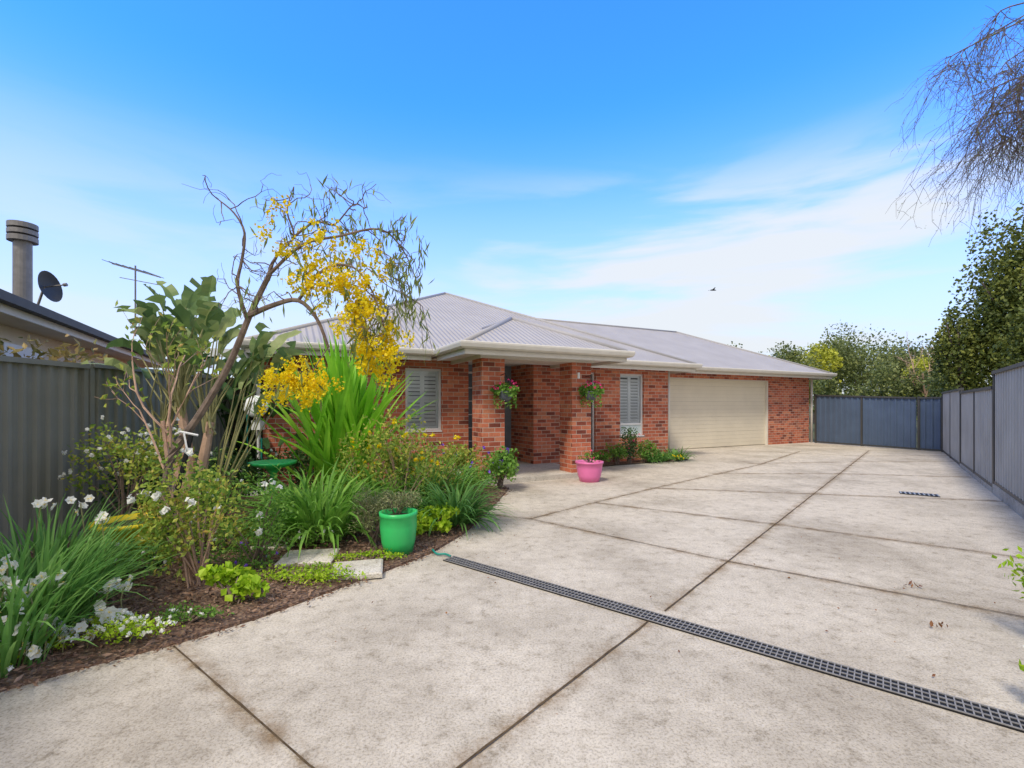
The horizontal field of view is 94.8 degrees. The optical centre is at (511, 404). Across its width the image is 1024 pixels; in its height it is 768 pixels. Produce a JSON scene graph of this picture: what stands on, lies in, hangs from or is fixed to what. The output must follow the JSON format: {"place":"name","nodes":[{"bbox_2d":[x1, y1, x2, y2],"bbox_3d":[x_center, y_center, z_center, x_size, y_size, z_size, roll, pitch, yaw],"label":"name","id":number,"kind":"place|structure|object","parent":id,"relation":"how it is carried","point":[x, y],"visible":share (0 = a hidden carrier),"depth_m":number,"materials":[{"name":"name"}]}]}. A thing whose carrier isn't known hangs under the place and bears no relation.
{"place":"outdoors","nodes":[
{"label":"outdoors","id":0,"kind":"place"},
{"bbox_2d":[0,442,1023,767],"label":"driveway","id":1,"kind":"structure","parent":0,"point":[404,670],"depth_m":2.79,"materials":[{"name":"concrete"}]},
{"bbox_2d":[0,355,89,557],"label":"fence","id":2,"kind":"object","parent":1,"relation":"on","point":[44,412],"visible":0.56,"depth_m":4.61,"materials":[{"name":"metal"}]},
{"bbox_2d":[83,361,251,532],"bbox_3d":[-4.976,0.469,7.716,0.094,1.963,4.998,0,0,-6],"label":"fence","id":3,"kind":"object","parent":1,"relation":"on","point":[121,416],"visible":0.13,"depth_m":5.79,"materials":[{"name":"metal"}]},
{"bbox_2d":[0,474,511,692],"bbox_3d":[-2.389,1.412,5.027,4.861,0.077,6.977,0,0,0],"label":"bark mulch","id":4,"kind":"object","parent":1,"relation":"on","point":[81,647],"visible":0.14,"depth_m":3.46,"materials":[{"name":"wood"}]},
{"bbox_2d":[0,485,151,594],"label":"daffodil clump","id":5,"kind":"object","parent":4,"relation":"on","point":[87,498],"visible":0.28,"depth_m":3.57,"materials":[{"name":"green plant"}]},
{"bbox_2d":[0,533,162,677],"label":"daffodil clump","id":6,"kind":"object","parent":4,"relation":"on","point":[13,629],"visible":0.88,"depth_m":2.59,"materials":[{"name":"green plant"}]},
{"bbox_2d":[0,609,184,649],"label":"groundcover plant","id":7,"kind":"object","parent":4,"relation":"on","point":[107,635],"visible":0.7,"depth_m":2.81,"materials":[{"name":"green plant"}]},
{"bbox_2d":[0,495,187,660],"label":"daffodil clump","id":8,"kind":"object","parent":4,"relation":"on","point":[7,581],"visible":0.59,"depth_m":2.95,"materials":[{"name":"green plant"}]},
{"bbox_2d":[88,512,154,563],"bbox_3d":[-3.550,1.250,4.400,0.626,0.360,0.626,0,0,0],"label":"yellow flower pot","id":9,"kind":"object","parent":4,"relation":"on","point":[126,516],"visible":0.23,"depth_m":4.24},
{"bbox_2d":[58,415,193,514],"bbox_3d":[-3.837,0.602,4.773,1.061,1.005,0.873,0,0,20],"label":"shrub","id":10,"kind":"object","parent":4,"relation":"on","point":[129,477],"visible":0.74,"depth_m":4.72,"materials":[{"name":"green plant"}]},
{"bbox_2d":[93,442,164,514],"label":"shrub","id":11,"kind":"object","parent":4,"relation":"on","point":[135,504],"visible":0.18,"depth_m":5.23,"materials":[{"name":"green plant"}]},
{"bbox_2d":[86,538,178,582],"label":"groundcover plant","id":12,"kind":"object","parent":4,"relation":"on","point":[143,558],"visible":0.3,"depth_m":3.90,"materials":[{"name":"green plant"}]},
{"bbox_2d":[96,300,227,555],"bbox_3d":[-3.329,0.220,4.447,1.118,2.463,1.237,0,0,-33],"label":"frangipani shrub","id":13,"kind":"object","parent":4,"relation":"on","point":[163,425],"visible":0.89,"depth_m":4.49,"materials":[{"name":"brown plant"}]},
{"bbox_2d":[143,435,192,570],"bbox_3d":[-3.003,0.860,4.123,0.385,1.188,0.089,0,0,-17],"label":"garden stake","id":14,"kind":"object","parent":4,"relation":"on","point":[189,444],"visible":0.2,"depth_m":4.13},
{"bbox_2d":[142,600,233,623],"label":"groundcover plant","id":15,"kind":"object","parent":4,"relation":"on","point":[178,614],"visible":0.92,"depth_m":3.09,"materials":[{"name":"green plant"}]},
{"bbox_2d":[127,440,253,587],"bbox_3d":[-2.534,0.851,3.693,0.867,1.166,0.569,0,0,0],"label":"rose bush","id":16,"kind":"object","parent":4,"relation":"on","point":[168,519],"visible":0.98,"depth_m":3.67,"materials":[{"name":"green plant"}]},
{"bbox_2d":[81,275,306,529],"bbox_3d":[-3.553,0.001,5.454,2.220,2.938,1.309,0,0,-13],"label":"bird of paradise plant","id":17,"kind":"object","parent":4,"relation":"on","point":[206,325],"visible":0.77,"depth_m":5.44,"materials":[{"name":"green plant"}]},
{"bbox_2d":[175,514,255,552],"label":"groundcover plant","id":18,"kind":"object","parent":4,"relation":"on","point":[242,531],"visible":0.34,"depth_m":4.56,"materials":[{"name":"green plant"}]},
{"bbox_2d":[179,462,261,529],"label":"shrub","id":19,"kind":"object","parent":4,"relation":"on","point":[217,479],"visible":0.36,"depth_m":4.92,"materials":[{"name":"green plant"}]},
{"bbox_2d":[203,348,250,367],"bbox_3d":[-5.657,0.240,9.468,1.090,2.420,3.000,0,0,-27],"label":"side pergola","id":20,"kind":"object","parent":4,"relation":"on","point":[226,350],"visible":0.06,"depth_m":8.13,"materials":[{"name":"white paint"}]},
{"bbox_2d":[195,560,269,603],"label":"geranium plant","id":21,"kind":"object","parent":4,"relation":"on","point":[243,582],"visible":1,"depth_m":3.41,"materials":[{"name":"green plant"}]},
{"bbox_2d":[179,542,288,570],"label":"groundcover plant","id":22,"kind":"object","parent":4,"relation":"on","point":[239,559],"visible":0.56,"depth_m":4.13,"materials":[{"name":"green plant"}]},
{"bbox_2d":[195,446,278,507],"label":"shrub","id":23,"kind":"object","parent":4,"relation":"on","point":[254,471],"visible":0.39,"depth_m":6.45,"materials":[{"name":"green plant"}]},
{"bbox_2d":[197,355,306,480],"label":"banana plants","id":24,"kind":"object","parent":4,"relation":"on","point":[229,394],"visible":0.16,"depth_m":8.31,"materials":[{"name":"green plant"}]},
{"bbox_2d":[211,463,298,567],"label":"rose bush","id":25,"kind":"object","parent":4,"relation":"on","point":[262,533],"visible":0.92,"depth_m":4.11,"materials":[{"name":"green plant"}]},
{"bbox_2d":[244,395,268,495],"bbox_3d":[-4.100,0.649,7.610,0.395,1.602,0.395,0,0,9],"label":"garden ornament","id":26,"kind":"object","parent":4,"relation":"on","point":[260,425],"visible":0.3,"depth_m":7.53,"materials":[{"name":"white paint"}]},
{"bbox_2d":[248,459,297,516],"bbox_3d":[-3.120,1.095,6.150,0.580,0.710,0.580,0,0,0],"label":"green bird bath","id":27,"kind":"object","parent":4,"relation":"on","point":[266,465],"visible":0.64,"depth_m":6.10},
{"bbox_2d":[248,537,298,550],"bbox_3d":[-2.400,1.415,4.800,0.400,0.045,0.360,0,0,-6],"label":"stepping stone","id":28,"kind":"object","parent":4,"relation":"on","point":[273,547],"visible":0.22,"depth_m":4.66,"materials":[{"name":"concrete"}]},
{"bbox_2d":[153,173,439,565],"bbox_3d":[-1.917,-0.329,4.153,2.596,3.571,1.015,0,0,0],"label":"wattle tree","id":29,"kind":"object","parent":4,"relation":"on","point":[359,308],"visible":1,"depth_m":4.07,"materials":[{"name":"yellow plant"}]},
{"bbox_2d":[174,431,198,456],"bbox_3d":[-2.881,0.339,4.141,0.211,0.229,0.078,0,0,0],"label":"tree tie","id":30,"kind":"object","parent":29,"relation":"attached to","point":[184,433],"visible":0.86,"depth_m":4.12,"materials":[{"name":"white paint"}]},
{"bbox_2d":[274,440,320,489],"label":"shrub","id":31,"kind":"object","parent":4,"relation":"on","point":[301,456],"visible":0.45,"depth_m":7.21,"materials":[{"name":"green plant"}]},
{"bbox_2d":[244,520,353,548],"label":"groundcover plant","id":32,"kind":"object","parent":4,"relation":"on","point":[312,537],"visible":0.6,"depth_m":4.68,"materials":[{"name":"green plant"}]},
{"bbox_2d":[225,468,374,535],"bbox_3d":[-2.578,1.077,5.569,1.976,0.793,1.772,0,0,0],"label":"agapanthus clump","id":33,"kind":"object","parent":4,"relation":"on","point":[313,490],"visible":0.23,"depth_m":5.43,"materials":[{"name":"green plant"}]},
{"bbox_2d":[274,548,340,567],"bbox_3d":[-1.880,1.415,4.360,0.480,0.045,0.400,0,0,-9],"label":"stepping stone","id":34,"kind":"object","parent":4,"relation":"on","point":[308,556],"visible":0.67,"depth_m":4.30,"materials":[{"name":"concrete"}]},
{"bbox_2d":[257,561,367,587],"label":"groundcover plant","id":35,"kind":"object","parent":4,"relation":"on","point":[317,575],"visible":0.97,"depth_m":3.81,"materials":[{"name":"green plant"}]},
{"bbox_2d":[216,455,409,559],"bbox_3d":[-2.091,1.067,5.149,2.046,0.953,2.178,0,0,0],"label":"agapanthus clump","id":36,"kind":"object","parent":4,"relation":"on","point":[335,512],"visible":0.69,"depth_m":4.88,"materials":[{"name":"green plant"}]},
{"bbox_2d":[237,320,431,494],"bbox_3d":[-2.661,0.068,7.021,2.985,2.764,3.067,0,0,0],"label":"cordyline plant","id":37,"kind":"object","parent":4,"relation":"on","point":[348,406],"visible":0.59,"depth_m":6.65,"materials":[{"name":"green plant"}]},
{"bbox_2d":[329,559,382,580],"bbox_3d":[-1.330,1.415,4.050,0.420,0.045,0.380,0,0,-14],"label":"stepping stone","id":38,"kind":"object","parent":4,"relation":"on","point":[371,568],"visible":0.69,"depth_m":4.01,"materials":[{"name":"concrete"}]},
{"bbox_2d":[331,429,387,490],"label":"rose bush","id":39,"kind":"object","parent":4,"relation":"on","point":[348,445],"visible":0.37,"depth_m":6.15,"materials":[{"name":"green plant"}]},
{"bbox_2d":[328,548,406,561],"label":"groundcover plant","id":40,"kind":"object","parent":4,"relation":"on","point":[349,557],"visible":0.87,"depth_m":4.35,"materials":[{"name":"green plant"}]},
{"bbox_2d":[347,482,394,546],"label":"rosemary bush","id":41,"kind":"object","parent":4,"relation":"on","point":[370,525],"visible":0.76,"depth_m":4.74,"materials":[{"name":"green plant"}]},
{"bbox_2d":[293,458,450,521],"bbox_3d":[-1.740,1.027,5.955,2.039,0.806,1.960,0,0,0],"label":"agapanthus clump","id":42,"kind":"object","parent":4,"relation":"on","point":[376,486],"visible":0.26,"depth_m":5.85,"materials":[{"name":"green plant"}]},
{"bbox_2d":[349,405,446,504],"bbox_3d":[-1.448,0.720,6.093,1.258,1.428,0.817,0,0,0],"label":"rose bush","id":43,"kind":"object","parent":4,"relation":"on","point":[393,459],"visible":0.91,"depth_m":5.98,"materials":[{"name":"green plant"}]},
{"bbox_2d":[379,507,417,556],"bbox_3d":[-1.100,1.230,4.560,0.366,0.400,0.366,0,0,0],"label":"green flower pot","id":44,"kind":"object","parent":4,"relation":"on","point":[398,531],"visible":0.88,"depth_m":4.42,"materials":[{"name":"plastic"}]},
{"bbox_2d":[371,486,421,513],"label":"rosemary bush","id":45,"kind":"object","parent":44,"relation":"in","point":[398,500],"visible":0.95,"depth_m":4.68,"materials":[{"name":"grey plant"}]},
{"bbox_2d":[381,437,443,478],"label":"shrub","id":46,"kind":"object","parent":4,"relation":"on","point":[411,458],"visible":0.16,"depth_m":7.60,"materials":[{"name":"green plant"}]},
{"bbox_2d":[417,502,459,533],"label":"geranium plant","id":47,"kind":"object","parent":4,"relation":"on","point":[442,525],"visible":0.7,"depth_m":5.15,"materials":[{"name":"green plant"}]},
{"bbox_2d":[380,452,499,509],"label":"agapanthus clump","id":48,"kind":"object","parent":4,"relation":"on","point":[441,483],"visible":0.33,"depth_m":6.30,"materials":[{"name":"green plant"}]},
{"bbox_2d":[411,435,468,496],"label":"rose bush","id":49,"kind":"object","parent":4,"relation":"on","point":[443,465],"visible":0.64,"depth_m":6.38,"materials":[{"name":"green plant"}]},
{"bbox_2d":[392,467,517,540],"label":"agapanthus clump","id":50,"kind":"object","parent":4,"relation":"on","point":[469,511],"visible":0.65,"depth_m":5.54,"materials":[{"name":"green leaf"}]},
{"bbox_2d":[414,456,497,501],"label":"agapanthus clump","id":51,"kind":"object","parent":4,"relation":"on","point":[465,482],"visible":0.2,"depth_m":6.78,"materials":[{"name":"green plant"}]},
{"bbox_2d":[439,441,489,485],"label":"flowering bush","id":52,"kind":"object","parent":4,"relation":"on","point":[466,451],"visible":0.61,"depth_m":8.00,"materials":[{"name":"green plant"}]},
{"bbox_2d":[457,459,494,495],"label":"flowering bush","id":53,"kind":"object","parent":4,"relation":"on","point":[485,475],"visible":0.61,"depth_m":7.34,"materials":[{"name":"green plant"}]},
{"bbox_2d":[479,446,519,489],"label":"flowering bush","id":54,"kind":"object","parent":4,"relation":"on","point":[503,462],"visible":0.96,"depth_m":7.88,"materials":[{"name":"green plant"}]},
{"bbox_2d":[454,460,577,484],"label":"porch slab","id":55,"kind":"structure","parent":1,"relation":"on","point":[528,472],"depth_m":9.33,"materials":[{"name":"concrete"}]},
{"bbox_2d":[263,354,808,483],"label":"brick walls","id":56,"kind":"structure","parent":1,"relation":"on","point":[550,419],"depth_m":10.86,"materials":[{"name":"brick"}]},
{"bbox_2d":[405,368,441,432],"bbox_3d":[-1.858,-0.095,9.758,0.780,1.310,0.232,0,0,-27],"label":"frame and shutters","id":57,"kind":"object","parent":56,"relation":"attached to","point":[428,381],"visible":0.84,"depth_m":9.78,"materials":[{"name":"wood"}]},
{"bbox_2d":[468,365,510,460],"bbox_3d":[-0.734,0.195,11.488,1.600,2.330,0.210,0,0,-27],"label":"front door","id":58,"kind":"structure","parent":56,"relation":"attached to","point":[508,419],"depth_m":11.78,"materials":[{"name":"wood"}]},
{"bbox_2d":[490,373,519,408],"bbox_3d":[-0.129,-0.245,8.529,0.554,0.664,0.416,0,0,0],"label":"hanging basket","id":59,"kind":"object","parent":56,"relation":"attached to","point":[502,391],"visible":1,"depth_m":8.44,"materials":[{"name":"green plastic"}]},
{"bbox_2d":[431,354,606,365],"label":"soffit","id":60,"kind":"structure","parent":56,"relation":"attached to","point":[470,362],"depth_m":9.98,"materials":[{"name":"paint"}]},
{"bbox_2d":[240,339,836,379],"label":"gutters and fascia","id":61,"kind":"object","parent":60,"relation":"attached to","point":[615,359],"visible":0.73,"depth_m":8.96,"materials":[{"name":"metal"}]},
{"bbox_2d":[451,354,593,368],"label":"porch beam","id":62,"kind":"structure","parent":56,"relation":"attached to","point":[519,359],"depth_m":9.18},
{"bbox_2d":[256,371,812,480],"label":"downpipes","id":63,"kind":"object","parent":56,"relation":"attached to","point":[258,391],"visible":0.35,"depth_m":12.73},
{"bbox_2d":[270,294,826,372],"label":"roof","id":64,"kind":"structure","parent":56,"relation":"on","point":[453,319],"depth_m":12.71,"materials":[{"name":"metal"}]},
{"bbox_2d":[244,292,831,372],"bbox_3d":[2.888,-2.277,14.970,19.573,2.528,9.437,0,0,-27],"label":"ridge capping","id":65,"kind":"object","parent":64,"relation":"on","point":[494,325],"visible":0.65,"depth_m":12.73,"materials":[{"name":"metal"}]},
{"bbox_2d":[578,375,604,406],"bbox_3d":[1.581,-0.271,9.382,0.468,0.652,0.452,0,0,-41],"label":"hanging basket","id":66,"kind":"object","parent":56,"relation":"attached to","point":[590,392],"visible":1,"depth_m":9.30,"materials":[{"name":"green plastic"}]},
{"bbox_2d":[591,373,593,450],"bbox_3d":[1.897,0.175,11.629,0.270,1.950,0.060,0,0,-27],"label":"downpipe","id":67,"kind":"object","parent":56,"relation":"attached to","point":[592,421],"depth_m":11.66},
{"bbox_2d":[620,374,643,436],"bbox_3d":[3.048,0.010,12.223,0.800,1.620,0.232,0,0,-27],"label":"frame and shutters","id":68,"kind":"object","parent":56,"relation":"attached to","point":[630,400],"visible":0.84,"depth_m":12.25,"materials":[{"name":"wood"}]},
{"bbox_2d":[670,377,767,444],"bbox_3d":[7.104,0.285,16.068,4.880,2.330,0.120,0,0,-27],"label":"garage door frame","id":69,"kind":"object","parent":56,"relation":"attached to","point":[766,412],"visible":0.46,"depth_m":17.09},
{"bbox_2d":[670,379,764,449],"bbox_3d":[7.077,0.285,16.122,4.860,2.330,0.060,0,0,-27],"label":"garage door","id":70,"kind":"structure","parent":69,"relation":"in","point":[712,413],"depth_m":16.03,"materials":[{"name":"metal"}]},
{"bbox_2d":[575,460,603,482],"bbox_3d":[1.470,1.260,8.950,0.536,0.380,0.536,0,0,0],"label":"pink flower pot","id":71,"kind":"object","parent":1,"relation":"on","point":[587,472],"visible":0.93,"depth_m":8.76,"materials":[{"name":"plastic"}]},
{"bbox_2d":[578,450,598,462],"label":"potted flowers","id":72,"kind":"object","parent":71,"relation":"in","point":[587,457],"visible":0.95,"depth_m":8.91,"materials":[{"name":"green plant"}]},
{"bbox_2d":[172,450,1023,767],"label":"driveway joints","id":73,"kind":"object","parent":1,"relation":"on","point":[580,672],"visible":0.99,"depth_m":2.75,"materials":[{"name":"concrete"}]},
{"bbox_2d":[604,459,669,465],"bbox_3d":[2.709,1.430,11.595,4.450,0.001,0.590,0,0,-27],"label":"garden bed","id":74,"kind":"object","parent":1,"relation":"on","point":[621,462],"visible":0.25,"depth_m":11.69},
{"bbox_2d":[591,450,612,465],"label":"shrub","id":75,"kind":"object","parent":74,"relation":"on","point":[605,456],"visible":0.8,"depth_m":11.11,"materials":[{"name":"green plant"}]},
{"bbox_2d":[603,440,627,464],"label":"shrub","id":76,"kind":"object","parent":74,"relation":"on","point":[617,453],"visible":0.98,"depth_m":11.29,"materials":[{"name":"green plant"}]},
{"bbox_2d":[619,427,638,462],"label":"shrub","id":77,"kind":"object","parent":74,"relation":"on","point":[630,448],"visible":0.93,"depth_m":11.53,"materials":[{"name":"green plant"}]},
{"bbox_2d":[634,439,657,462],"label":"shrub","id":78,"kind":"object","parent":74,"relation":"on","point":[644,453],"visible":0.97,"depth_m":11.72,"materials":[{"name":"green plant"}]},
{"bbox_2d":[636,448,669,462],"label":"agapanthus clump","id":79,"kind":"object","parent":74,"relation":"on","point":[653,458],"visible":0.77,"depth_m":11.70,"materials":[{"name":"green plant"}]},
{"bbox_2d":[652,449,674,461],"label":"agapanthus clump","id":80,"kind":"object","parent":74,"relation":"on","point":[664,458],"visible":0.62,"depth_m":11.85,"materials":[{"name":"green plant"}]},
{"bbox_2d":[283,523,994,696],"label":"fallen leaves","id":81,"kind":"object","parent":1,"relation":"on","point":[931,623],"visible":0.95,"depth_m":3.09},
{"bbox_2d":[443,556,1023,732],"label":"channel drain","id":82,"kind":"object","parent":1,"relation":"on","point":[987,713],"visible":1,"depth_m":2.71,"materials":[{"name":"black plastic"}]},
{"bbox_2d":[814,394,916,448],"bbox_3d":[12.295,0.522,16.574,0.094,1.855,3.214,0,0,-26],"label":"fence","id":83,"kind":"object","parent":1,"relation":"on","point":[880,421],"visible":1,"depth_m":16.43,"materials":[{"name":"metal"}]},
{"bbox_2d":[899,491,939,496],"bbox_3d":[6.580,1.441,7.610,0.488,0.018,0.220,0,0,35],"label":"stormwater grate","id":84,"kind":"object","parent":1,"relation":"in","point":[920,494],"visible":1,"depth_m":7.58,"materials":[{"name":"grey metal"}]},
{"bbox_2d":[917,396,941,451],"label":"side gate","id":85,"kind":"structure","parent":1,"relation":"on","point":[929,423],"depth_m":14.83,"materials":[{"name":"metal"}]},
{"bbox_2d":[941,388,963,465],"bbox_3d":[11.952,0.522,12.813,0.094,1.855,4.380,0,0,38],"label":"fence","id":86,"kind":"object","parent":1,"relation":"on","point":[951,424],"visible":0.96,"depth_m":12.59,"materials":[{"name":"metal"}]},
{"bbox_2d":[959,385,992,492],"bbox_3d":[9.249,0.562,9.392,0.102,1.775,4.260,0,0,38],"label":"fence","id":87,"kind":"object","parent":1,"relation":"on","point":[976,434],"visible":0.92,"depth_m":8.98,"materials":[{"name":"metal"}]},
{"bbox_2d":[991,361,1023,518],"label":"fence","id":88,"kind":"object","parent":1,"relation":"on","point":[1008,439],"visible":1,"depth_m":6.81,"materials":[{"name":"metal"}]},
{"bbox_2d":[991,546,1023,598],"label":"rose bush","id":89,"kind":"object","parent":1,"relation":"on","point":[1011,562],"visible":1,"depth_m":2.87,"materials":[{"name":"green plant"}]},
{"bbox_2d":[0,0,1023,394],"label":"sky","id":90,"kind":"structure","parent":0,"point":[608,162],"materials":[{"name":"blue"}]},
{"bbox_2d":[809,406,930,450],"bbox_3d":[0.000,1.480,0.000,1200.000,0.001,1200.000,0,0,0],"label":"ground","id":91,"kind":"structure","parent":0,"point":[813,431],"depth_m":26.18,"materials":[{"name":"concrete"}]},
{"bbox_2d":[0,338,31,382],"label":"magnolia shrub","id":92,"kind":"object","parent":91,"relation":"on","point":[24,345],"visible":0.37,"depth_m":4.54,"materials":[{"name":"brown plant"}]},
{"bbox_2d":[0,334,107,362],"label":"magnolia shrub","id":93,"kind":"object","parent":91,"relation":"on","point":[56,354],"visible":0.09,"depth_m":5.45,"materials":[{"name":"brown plant"}]},
{"bbox_2d":[0,324,144,367],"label":"rendered walls","id":94,"kind":"structure","parent":91,"relation":"on","point":[11,334],"depth_m":7.42,"materials":[{"name":"paint"}]},
{"bbox_2d":[1,342,42,358],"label":"windows","id":95,"kind":"structure","parent":94,"relation":"attached to","point":[27,351],"depth_m":6.72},
{"bbox_2d":[0,289,167,367],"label":"gutter and eaves","id":96,"kind":"object","parent":94,"relation":"on","point":[19,313],"visible":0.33,"depth_m":6.96,"materials":[{"name":"metal"}]},
{"bbox_3d":[-10.535,-2.040,4.825,8.800,1.500,16.000,0,0,-27],"label":"roof","id":97,"kind":"object","parent":96,"relation":"on","visible":0},
{"bbox_2d":[6,220,38,301],"bbox_3d":[-7.900,-2.085,7.600,0.367,1.670,0.367,0,0,0],"label":"chimney flue","id":98,"kind":"object","parent":97,"relation":"attached to","point":[22,236],"visible":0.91,"depth_m":7.51,"materials":[{"name":"metal"}]},
{"bbox_2d":[37,270,67,304],"bbox_3d":[-8.052,-1.808,8.219,0.388,1.051,0.388,0,0,35],"label":"satellite dish","id":99,"kind":"object","parent":97,"relation":"attached to","point":[49,285],"visible":0.92,"depth_m":8.26,"materials":[{"name":"metal"}]},
{"bbox_2d":[102,259,162,335],"bbox_3d":[-9.650,-2.681,12.000,1.107,1.861,0.700,0,0,0],"label":"tv antenna","id":100,"kind":"object","parent":97,"relation":"on","point":[135,270],"visible":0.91,"depth_m":11.99,"materials":[{"name":"metal"}]},
{"bbox_2d":[727,323,946,422],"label":"distant trees","id":101,"kind":"object","parent":91,"relation":"on","point":[849,360],"visible":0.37,"depth_m":39.50,"materials":[{"name":"green plant"}]},
{"bbox_2d":[809,355,990,421],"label":"background shrubs","id":102,"kind":"object","parent":91,"relation":"on","point":[906,387],"visible":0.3,"depth_m":24.67,"materials":[{"name":"green plant"}]},
{"bbox_2d":[894,332,937,396],"bbox_3d":[21.827,-1.207,24.796,3.107,5.339,4.882,0,0,41],"label":"bare tree","id":103,"kind":"object","parent":91,"relation":"on","point":[925,393],"visible":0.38,"depth_m":24.11,"materials":[{"name":"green plant"}]},
{"bbox_2d":[884,2,1023,247],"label":"weeping tree","id":104,"kind":"object","parent":91,"relation":"on","point":[1016,89],"visible":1,"depth_m":9.59,"materials":[{"name":"brown plant"}]},
{"bbox_2d":[926,301,992,396],"bbox_3d":[14.887,-1.005,15.660,1.674,4.919,1.826,0,0,45],"label":"hedge tree","id":105,"kind":"object","parent":91,"relation":"on","point":[956,375],"visible":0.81,"depth_m":15.51,"materials":[{"name":"green plant"}]},
{"bbox_2d":[948,199,1023,386],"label":"hedge tree","id":106,"kind":"object","parent":91,"relation":"on","point":[1006,275],"visible":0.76,"depth_m":14.72,"materials":[{"name":"green plant"}]},
{"bbox_2d":[991,300,1023,369],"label":"hedge tree","id":107,"kind":"object","parent":91,"relation":"on","point":[1017,346],"visible":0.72,"depth_m":13.26,"materials":[{"name":"green plant"}]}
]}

